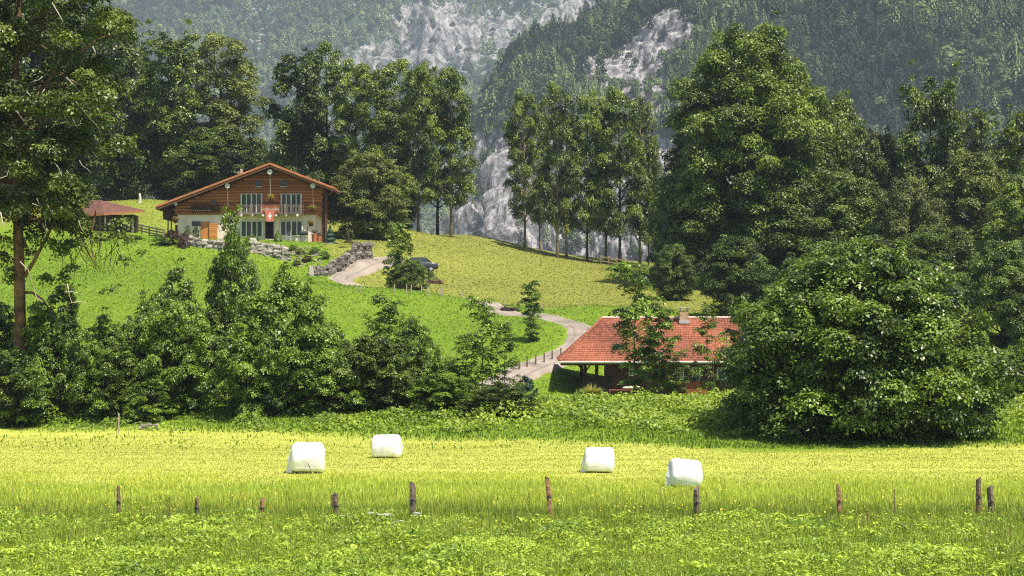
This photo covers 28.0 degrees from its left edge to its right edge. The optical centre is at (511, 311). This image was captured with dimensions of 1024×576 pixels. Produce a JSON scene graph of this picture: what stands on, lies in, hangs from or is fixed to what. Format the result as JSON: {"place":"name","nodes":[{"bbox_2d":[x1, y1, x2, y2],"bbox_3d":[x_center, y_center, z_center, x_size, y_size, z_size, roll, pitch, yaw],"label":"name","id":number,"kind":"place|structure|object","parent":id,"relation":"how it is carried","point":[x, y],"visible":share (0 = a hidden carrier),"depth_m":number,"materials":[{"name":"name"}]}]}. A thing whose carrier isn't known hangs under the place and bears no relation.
{"place":"outdoors","nodes":[
{"label":"outdoors","id":0,"kind":"place"},
{"bbox_2d":[44,0,606,233],"bbox_3d":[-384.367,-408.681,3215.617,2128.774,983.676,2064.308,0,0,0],"label":"mountain","id":1,"kind":"structure","parent":0,"point":[466,30],"depth_m":3118.27,"materials":[{"name":"grey stone"}]},
{"bbox_2d":[10,0,611,233],"bbox_3d":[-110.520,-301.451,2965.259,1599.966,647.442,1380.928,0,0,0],"label":"forest","id":2,"kind":"object","parent":1,"relation":"on","point":[159,15],"visible":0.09,"depth_m":3089.65,"materials":[{"name":"green plant"}]},
{"bbox_2d":[0,200,1023,575],"bbox_3d":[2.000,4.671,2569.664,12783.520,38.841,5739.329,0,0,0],"label":"ground","id":3,"kind":"structure","parent":0,"point":[378,276],"depth_m":104.55,"materials":[{"name":"green plant"}]},
{"bbox_2d":[0,301,31,405],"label":"shrub","id":4,"kind":"object","parent":3,"relation":"on","point":[6,328],"visible":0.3,"depth_m":111.83,"materials":[{"name":"green plant"}]},
{"bbox_2d":[0,345,52,427],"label":"shrub","id":5,"kind":"object","parent":3,"relation":"on","point":[25,383],"visible":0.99,"depth_m":105.39,"materials":[{"name":"green plant"}]},
{"bbox_2d":[20,300,56,422],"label":"young tree","id":6,"kind":"object","parent":3,"relation":"on","point":[35,309],"visible":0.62,"depth_m":107.52,"materials":[{"name":"green plant"}]},
{"bbox_2d":[5,303,89,422],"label":"shrub","id":7,"kind":"object","parent":3,"relation":"on","point":[59,338],"visible":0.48,"depth_m":107.99,"materials":[{"name":"green plant"}]},
{"bbox_2d":[1,0,107,207],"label":"broadleaf tree","id":8,"kind":"object","parent":3,"relation":"on","point":[33,57],"visible":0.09,"depth_m":258.84,"materials":[{"name":"green plant"}]},
{"bbox_2d":[46,284,81,404],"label":"young tree","id":9,"kind":"object","parent":3,"relation":"on","point":[74,307],"visible":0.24,"depth_m":112.86,"materials":[{"name":"green plant"}]},
{"bbox_2d":[0,0,150,411],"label":"broadleaf tree","id":10,"kind":"object","parent":3,"relation":"on","point":[64,143],"visible":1,"depth_m":106.99,"materials":[{"name":"green plant"}]},
{"bbox_2d":[53,324,118,419],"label":"shrub","id":11,"kind":"object","parent":3,"relation":"on","point":[81,337],"visible":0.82,"depth_m":107.43,"materials":[{"name":"green plant"}]},
{"bbox_2d":[35,1,154,201],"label":"broadleaf tree","id":12,"kind":"object","parent":3,"relation":"on","point":[108,172],"visible":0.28,"depth_m":265.37,"materials":[{"name":"green plant"}]},
{"bbox_2d":[84,306,121,409],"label":"young tree","id":13,"kind":"object","parent":3,"relation":"on","point":[106,333],"visible":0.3,"depth_m":109.63,"materials":[{"name":"green plant"}]},
{"bbox_2d":[68,336,146,418],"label":"shrub","id":14,"kind":"object","parent":3,"relation":"on","point":[110,352],"visible":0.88,"depth_m":107.19,"materials":[{"name":"green plant"}]},
{"bbox_2d":[82,200,144,232],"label":"shed","id":15,"kind":"structure","parent":3,"relation":"on","point":[107,211],"depth_m":225.12,"materials":[{"name":"red tile"}]},
{"bbox_2d":[103,32,162,200],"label":"broadleaf tree","id":16,"kind":"object","parent":3,"relation":"on","point":[133,190],"visible":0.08,"depth_m":283.49,"materials":[{"name":"green plant"}]},
{"bbox_2d":[101,311,170,416],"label":"shrub","id":17,"kind":"object","parent":3,"relation":"on","point":[134,328],"visible":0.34,"depth_m":108.19,"materials":[{"name":"green plant"}]},
{"bbox_2d":[119,373,190,420],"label":"shrub","id":18,"kind":"object","parent":3,"relation":"on","point":[145,396],"visible":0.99,"depth_m":105.86,"materials":[{"name":"green plant"}]},
{"bbox_2d":[120,287,201,400],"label":"shrub","id":19,"kind":"object","parent":3,"relation":"on","point":[160,298],"visible":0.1,"depth_m":110.39,"materials":[{"name":"green plant"}]},
{"bbox_2d":[127,18,213,200],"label":"broadleaf tree","id":20,"kind":"object","parent":3,"relation":"on","point":[184,102],"visible":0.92,"depth_m":260.31,"materials":[{"name":"green plant"}]},
{"bbox_2d":[130,106,210,200],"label":"broadleaf tree","id":21,"kind":"object","parent":3,"relation":"on","point":[158,189],"visible":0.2,"depth_m":267.92,"materials":[{"name":"green plant"}]},
{"bbox_2d":[119,293,229,413],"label":"shrub","id":22,"kind":"object","parent":3,"relation":"on","point":[200,335],"visible":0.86,"depth_m":107.30,"materials":[{"name":"green plant"}]},
{"bbox_2d":[158,257,195,321],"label":"young tree","id":23,"kind":"object","parent":3,"relation":"on","point":[167,287],"visible":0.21,"depth_m":112.76,"materials":[{"name":"green plant"}]},
{"bbox_2d":[153,123,266,198],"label":"broadleaf tree","id":24,"kind":"object","parent":3,"relation":"on","point":[206,141],"visible":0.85,"depth_m":259.16,"materials":[{"name":"green plant"}]},
{"bbox_2d":[185,303,239,402],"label":"shrub","id":25,"kind":"object","parent":3,"relation":"on","point":[211,316],"visible":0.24,"depth_m":111.40,"materials":[{"name":"green plant"}]},
{"bbox_2d":[178,31,265,174],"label":"broadleaf tree","id":26,"kind":"object","parent":3,"relation":"on","point":[231,84],"visible":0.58,"depth_m":265.91,"materials":[{"name":"green plant"}]},
{"bbox_2d":[200,223,260,377],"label":"shrub","id":27,"kind":"object","parent":3,"relation":"on","point":[218,273],"visible":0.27,"depth_m":113.39,"materials":[{"name":"green plant"}]},
{"bbox_2d":[215,203,252,379],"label":"young tree","id":28,"kind":"object","parent":3,"relation":"on","point":[226,251],"visible":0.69,"depth_m":111.79,"materials":[{"name":"green plant"}]},
{"bbox_2d":[213,61,270,155],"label":"broadleaf tree","id":29,"kind":"object","parent":3,"relation":"on","point":[242,108],"visible":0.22,"depth_m":275.50,"materials":[{"name":"green plant"}]},
{"bbox_2d":[205,317,293,417],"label":"shrub","id":30,"kind":"object","parent":3,"relation":"on","point":[244,371],"visible":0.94,"depth_m":104.31,"materials":[{"name":"green plant"}]},
{"bbox_2d":[156,163,343,241],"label":"chalet","id":31,"kind":"object","parent":3,"relation":"on","point":[294,193],"visible":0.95,"depth_m":221.87,"materials":[{"name":"white paint"}]},
{"bbox_2d":[249,238,291,260],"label":"boulder wall","id":32,"kind":"structure","parent":3,"relation":"on","point":[277,251],"depth_m":210.64,"materials":[{"name":"grey stone"}]},
{"bbox_2d":[218,261,343,412],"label":"shrub","id":33,"kind":"object","parent":3,"relation":"on","point":[311,332],"visible":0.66,"depth_m":105.90,"materials":[{"name":"green plant"}]},
{"bbox_2d":[258,47,329,182],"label":"broadleaf tree","id":34,"kind":"object","parent":3,"relation":"on","point":[282,85],"visible":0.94,"depth_m":254.58,"materials":[{"name":"green plant"}]},
{"bbox_2d":[286,442,324,472],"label":"wrapped bale","id":35,"kind":"object","parent":3,"relation":"on","point":[302,455],"visible":0.95,"depth_m":76.14},
{"bbox_2d":[263,114,349,213],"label":"broadleaf tree","id":36,"kind":"object","parent":3,"relation":"on","point":[290,152],"visible":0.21,"depth_m":258.90,"materials":[{"name":"green plant"}]},
{"bbox_2d":[292,41,357,184],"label":"broadleaf tree","id":37,"kind":"object","parent":3,"relation":"on","point":[336,72],"visible":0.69,"depth_m":258.46,"materials":[{"name":"green plant"}]},
{"bbox_2d":[288,340,367,414],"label":"shrub","id":38,"kind":"object","parent":3,"relation":"on","point":[323,391],"visible":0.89,"depth_m":105.22,"materials":[{"name":"green plant"}]},
{"bbox_2d":[308,241,373,275],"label":"boulder wall","id":39,"kind":"structure","parent":3,"relation":"on","point":[358,251],"depth_m":208.07,"materials":[{"name":"grey stone"}]},
{"bbox_2d":[327,58,381,182],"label":"broadleaf tree","id":40,"kind":"object","parent":3,"relation":"on","point":[346,117],"visible":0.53,"depth_m":257.21,"materials":[{"name":"green plant"}]},
{"bbox_2d":[327,151,414,239],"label":"broadleaf tree","id":41,"kind":"object","parent":3,"relation":"on","point":[365,216],"visible":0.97,"depth_m":232.04,"materials":[{"name":"green plant"}]},
{"bbox_2d":[330,331,425,411],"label":"shrub","id":42,"kind":"object","parent":3,"relation":"on","point":[361,352],"visible":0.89,"depth_m":105.98,"materials":[{"name":"green plant"}]},
{"bbox_2d":[346,69,413,198],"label":"broadleaf tree","id":43,"kind":"object","parent":3,"relation":"on","point":[388,122],"visible":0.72,"depth_m":252.74,"materials":[{"name":"green plant"}]},
{"bbox_2d":[361,294,411,393],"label":"young tree","id":44,"kind":"object","parent":3,"relation":"on","point":[375,327],"visible":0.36,"depth_m":109.89,"materials":[{"name":"green plant"}]},
{"bbox_2d":[371,434,402,457],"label":"wrapped bale","id":45,"kind":"object","parent":3,"relation":"on","point":[387,446],"visible":0.96,"depth_m":84.17},
{"bbox_2d":[381,221,413,287],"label":"young tree","id":46,"kind":"object","parent":3,"relation":"on","point":[400,232],"visible":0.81,"depth_m":196.70,"materials":[{"name":"green plant"}]},
{"bbox_2d":[366,58,431,225],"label":"broadleaf tree","id":47,"kind":"object","parent":3,"relation":"on","point":[400,65],"visible":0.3,"depth_m":256.41,"materials":[{"name":"green plant"}]},
{"bbox_2d":[380,313,443,405],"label":"shrub","id":48,"kind":"object","parent":3,"relation":"on","point":[424,352],"visible":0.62,"depth_m":108.39,"materials":[{"name":"green plant"}]},
{"bbox_2d":[386,257,438,291],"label":"shrub","id":49,"kind":"object","parent":3,"relation":"on","point":[414,268],"visible":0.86,"depth_m":195.49,"materials":[{"name":"green plant"}]},
{"bbox_2d":[394,62,444,231],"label":"broadleaf tree","id":50,"kind":"object","parent":3,"relation":"on","point":[426,135],"visible":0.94,"depth_m":253.73,"materials":[{"name":"green plant"}]},
{"bbox_2d":[413,66,461,234],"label":"broadleaf tree","id":51,"kind":"object","parent":3,"relation":"on","point":[447,136],"visible":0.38,"depth_m":258.95,"materials":[{"name":"green plant"}]},
{"bbox_2d":[397,368,485,414],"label":"shrub","id":52,"kind":"object","parent":3,"relation":"on","point":[448,387],"visible":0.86,"depth_m":105.32,"materials":[{"name":"green plant"}]},
{"bbox_2d":[417,66,478,236],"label":"broadleaf tree","id":53,"kind":"object","parent":3,"relation":"on","point":[462,130],"visible":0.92,"depth_m":256.37,"materials":[{"name":"green plant"}]},
{"bbox_2d":[328,256,591,390],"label":"lane","id":54,"kind":"structure","parent":3,"relation":"on","point":[576,330],"depth_m":164.36,"materials":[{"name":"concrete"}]},
{"bbox_2d":[438,332,484,404],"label":"shrub","id":55,"kind":"object","parent":3,"relation":"on","point":[462,348],"visible":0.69,"depth_m":107.91,"materials":[{"name":"green plant"}]},
{"bbox_2d":[458,294,512,392],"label":"young tree","id":56,"kind":"object","parent":3,"relation":"on","point":[487,324],"visible":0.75,"depth_m":109.74,"materials":[{"name":"green plant"}]},
{"bbox_2d":[454,381,540,416],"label":"shrub","id":57,"kind":"object","parent":3,"relation":"on","point":[488,391],"visible":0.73,"depth_m":104.40,"materials":[{"name":"green plant"}]},
{"bbox_2d":[478,321,522,395],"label":"shrub","id":58,"kind":"object","parent":3,"relation":"on","point":[510,347],"visible":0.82,"depth_m":108.90,"materials":[{"name":"green plant"}]},
{"bbox_2d":[0,199,1008,329],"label":"cut hay","id":59,"kind":"object","parent":3,"relation":"on","point":[538,255],"visible":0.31,"depth_m":223.82},
{"bbox_2d":[0,235,1019,400],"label":"slope grass","id":60,"kind":"structure","parent":3,"relation":"on","point":[327,284],"depth_m":178.87,"materials":[{"name":"green plant"}]},
{"bbox_2d":[0,468,1023,575],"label":"tall grass","id":61,"kind":"structure","parent":3,"relation":"on","point":[945,499],"depth_m":58.92,"materials":[{"name":"green plant"}]},
{"bbox_2d":[0,505,1023,575],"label":"weeds","id":62,"kind":"object","parent":3,"relation":"on","point":[789,553],"visible":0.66,"depth_m":49.67,"materials":[{"name":"green plant"}]},
{"bbox_2d":[0,379,1023,437],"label":"undergrowth","id":63,"kind":"object","parent":3,"relation":"on","point":[602,403],"visible":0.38,"depth_m":103.19,"materials":[{"name":"green plant"}]},
{"bbox_2d":[1,482,1022,543],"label":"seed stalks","id":64,"kind":"object","parent":3,"relation":"on","point":[480,511],"visible":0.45,"depth_m":58.80,"materials":[{"name":"plant"}]},
{"bbox_2d":[1,392,1023,449],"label":"bank grass","id":65,"kind":"structure","parent":3,"relation":"on","point":[695,437],"depth_m":97.74,"materials":[{"name":"green plant"}]},
{"bbox_2d":[14,471,1019,524],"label":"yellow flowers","id":66,"kind":"object","parent":3,"relation":"on","point":[515,496],"visible":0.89,"depth_m":62.83,"materials":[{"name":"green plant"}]},
{"bbox_2d":[501,88,551,247],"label":"broadleaf tree","id":67,"kind":"object","parent":3,"relation":"on","point":[514,136],"visible":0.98,"depth_m":263.69,"materials":[{"name":"green plant"}]},
{"bbox_2d":[516,280,543,341],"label":"young tree","id":68,"kind":"object","parent":3,"relation":"on","point":[530,303],"visible":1,"depth_m":156.79,"materials":[{"name":"green plant"}]},
{"bbox_2d":[526,103,554,249],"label":"broadleaf tree","id":69,"kind":"object","parent":3,"relation":"on","point":[535,171],"visible":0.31,"depth_m":267.26,"materials":[{"name":"green plant"}]},
{"bbox_2d":[532,80,582,257],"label":"broadleaf tree","id":70,"kind":"object","parent":3,"relation":"on","point":[555,209],"visible":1,"depth_m":254.15,"materials":[{"name":"green plant"}]},
{"bbox_2d":[549,109,592,258],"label":"broadleaf tree","id":71,"kind":"object","parent":3,"relation":"on","point":[566,224],"visible":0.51,"depth_m":258.21,"materials":[{"name":"green plant"}]},
{"bbox_2d":[561,89,607,261],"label":"broadleaf tree","id":72,"kind":"object","parent":3,"relation":"on","point":[585,208],"visible":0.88,"depth_m":256.91,"materials":[{"name":"green plant"}]},
{"bbox_2d":[580,447,614,472],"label":"wrapped bale","id":73,"kind":"object","parent":3,"relation":"on","point":[598,459],"visible":0.98,"depth_m":76.25},
{"bbox_2d":[583,96,622,263],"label":"broadleaf tree","id":74,"kind":"object","parent":3,"relation":"on","point":[596,126],"visible":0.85,"depth_m":256.66,"materials":[{"name":"green plant"}]},
{"bbox_2d":[591,85,651,262],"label":"broadleaf tree","id":75,"kind":"object","parent":3,"relation":"on","point":[629,139],"visible":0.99,"depth_m":255.66,"materials":[{"name":"green plant"}]},
{"bbox_2d":[620,96,657,263],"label":"broadleaf tree","id":76,"kind":"object","parent":3,"relation":"on","point":[638,131],"visible":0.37,"depth_m":261.71,"materials":[{"name":"green plant"}]},
{"bbox_2d":[605,261,674,396],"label":"young tree","id":77,"kind":"object","parent":3,"relation":"on","point":[641,303],"visible":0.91,"depth_m":123.63,"materials":[{"name":"green plant"}]},
{"bbox_2d":[633,124,662,265],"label":"broadleaf tree","id":78,"kind":"object","parent":3,"relation":"on","point":[652,161],"visible":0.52,"depth_m":259.43,"materials":[{"name":"green plant"}]},
{"bbox_2d":[556,307,741,394],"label":"red roofed house","id":79,"kind":"structure","parent":3,"relation":"on","point":[594,343],"depth_m":138.15,"materials":[{"name":"tile"}]},
{"bbox_2d":[637,303,682,395],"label":"young tree","id":80,"kind":"object","parent":3,"relation":"on","point":[650,352],"visible":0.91,"depth_m":121.94,"materials":[{"name":"green plant"}]},
{"bbox_2d":[639,173,700,276],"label":"broadleaf tree","id":81,"kind":"object","parent":3,"relation":"on","point":[656,246],"visible":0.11,"depth_m":230.92,"materials":[{"name":"green plant"}]},
{"bbox_2d":[644,243,699,300],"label":"broadleaf tree","id":82,"kind":"object","parent":3,"relation":"on","point":[681,274],"visible":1,"depth_m":199.21,"materials":[{"name":"green plant"}]},
{"bbox_2d":[664,349,692,395],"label":"young tree","id":83,"kind":"object","parent":3,"relation":"on","point":[673,371],"visible":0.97,"depth_m":120.96,"materials":[{"name":"green plant"}]},
{"bbox_2d":[665,458,702,487],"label":"wrapped bale","id":84,"kind":"object","parent":3,"relation":"on","point":[686,472],"visible":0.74,"depth_m":69.71},
{"bbox_2d":[661,118,725,264],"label":"broadleaf tree","id":85,"kind":"object","parent":3,"relation":"on","point":[673,162],"visible":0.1,"depth_m":223.85,"materials":[{"name":"green plant"}]},
{"bbox_2d":[651,170,744,286],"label":"broadleaf tree","id":86,"kind":"object","parent":3,"relation":"on","point":[673,235],"visible":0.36,"depth_m":212.38,"materials":[{"name":"green plant"}]},
{"bbox_2d":[690,302,730,393],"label":"young tree","id":87,"kind":"object","parent":3,"relation":"on","point":[711,325],"visible":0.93,"depth_m":122.83,"materials":[{"name":"green plant"}]},
{"bbox_2d":[692,234,777,315],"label":"broadleaf tree","id":88,"kind":"object","parent":3,"relation":"on","point":[757,269],"visible":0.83,"depth_m":178.91,"materials":[{"name":"green plant"}]},
{"bbox_2d":[723,292,751,388],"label":"young tree","id":89,"kind":"object","parent":3,"relation":"on","point":[735,333],"visible":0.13,"depth_m":119.86,"materials":[{"name":"green plant"}]},
{"bbox_2d":[646,9,857,270],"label":"broadleaf tree","id":90,"kind":"object","parent":3,"relation":"on","point":[702,115],"visible":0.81,"depth_m":211.36,"materials":[{"name":"green plant"}]},
{"bbox_2d":[713,176,844,283],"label":"broadleaf tree","id":91,"kind":"object","parent":3,"relation":"on","point":[800,220],"visible":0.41,"depth_m":208.66,"materials":[{"name":"green plant"}]},
{"bbox_2d":[799,88,874,256],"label":"broadleaf tree","id":92,"kind":"object","parent":3,"relation":"on","point":[842,109],"visible":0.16,"depth_m":223.52,"materials":[{"name":"green plant"}]},
{"bbox_2d":[799,175,909,253],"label":"broadleaf tree","id":93,"kind":"object","parent":3,"relation":"on","point":[864,199],"visible":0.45,"depth_m":207.69,"materials":[{"name":"green plant"}]},
{"bbox_2d":[706,226,1023,444],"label":"broadleaf tree","id":94,"kind":"object","parent":3,"relation":"on","point":[854,339],"visible":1,"depth_m":93.12,"materials":[{"name":"green plant"}]},
{"bbox_2d":[838,125,912,226],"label":"broadleaf tree","id":95,"kind":"object","parent":3,"relation":"on","point":[883,169],"visible":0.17,"depth_m":223.51,"materials":[{"name":"green plant"}]},
{"bbox_2d":[860,175,952,262],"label":"broadleaf tree","id":96,"kind":"object","parent":3,"relation":"on","point":[892,218],"visible":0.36,"depth_m":203.66,"materials":[{"name":"green plant"}]},
{"bbox_2d":[892,59,967,227],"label":"broadleaf tree","id":97,"kind":"object","parent":3,"relation":"on","point":[944,113],"visible":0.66,"depth_m":220.73,"materials":[{"name":"green plant"}]},
{"bbox_2d":[896,224,988,320],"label":"broadleaf tree","id":98,"kind":"object","parent":3,"relation":"on","point":[939,252],"visible":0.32,"depth_m":183.17,"materials":[{"name":"green plant"}]},
{"bbox_2d":[915,149,1023,300],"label":"broadleaf tree","id":99,"kind":"object","parent":3,"relation":"on","point":[963,177],"visible":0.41,"depth_m":206.63,"materials":[{"name":"green plant"}]},
{"bbox_2d":[950,102,998,250],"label":"broadleaf tree","id":100,"kind":"object","parent":3,"relation":"on","point":[978,140],"visible":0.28,"depth_m":225.65,"materials":[{"name":"green plant"}]},
{"bbox_2d":[954,239,1023,347],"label":"broadleaf tree","id":101,"kind":"object","parent":3,"relation":"on","point":[998,271],"visible":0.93,"depth_m":163.45,"materials":[{"name":"green plant"}]},
{"bbox_2d":[973,172,1023,307],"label":"broadleaf tree","id":102,"kind":"object","parent":3,"relation":"on","point":[1011,198],"visible":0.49,"depth_m":194.00,"materials":[{"name":"green plant"}]},
{"bbox_2d":[986,104,1023,235],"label":"broadleaf tree","id":103,"kind":"object","parent":3,"relation":"on","point":[1016,143],"visible":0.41,"depth_m":218.11,"materials":[{"name":"green plant"}]},
{"bbox_2d":[992,338,1023,400],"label":"shrub","id":104,"kind":"object","parent":3,"relation":"on","point":[1017,352],"visible":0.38,"depth_m":111.72,"materials":[{"name":"green plant"}]},
{"bbox_2d":[0,421,1023,503],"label":"mown grass","id":105,"kind":"structure","parent":0,"point":[240,468],"depth_m":83.15,"materials":[{"name":"plant"}]},
{"bbox_2d":[433,1,1023,261],"bbox_3d":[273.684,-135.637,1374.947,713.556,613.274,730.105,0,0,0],"label":"mountain","id":106,"kind":"structure","parent":0,"point":[489,216],"depth_m":1280.24,"materials":[{"name":"grey stone"}]},
{"bbox_2d":[463,0,1023,261],"bbox_3d":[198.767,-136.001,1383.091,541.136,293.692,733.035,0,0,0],"label":"forest","id":107,"kind":"object","parent":106,"relation":"on","point":[866,46],"visible":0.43,"depth_m":1330.32,"materials":[{"name":"green plant"}]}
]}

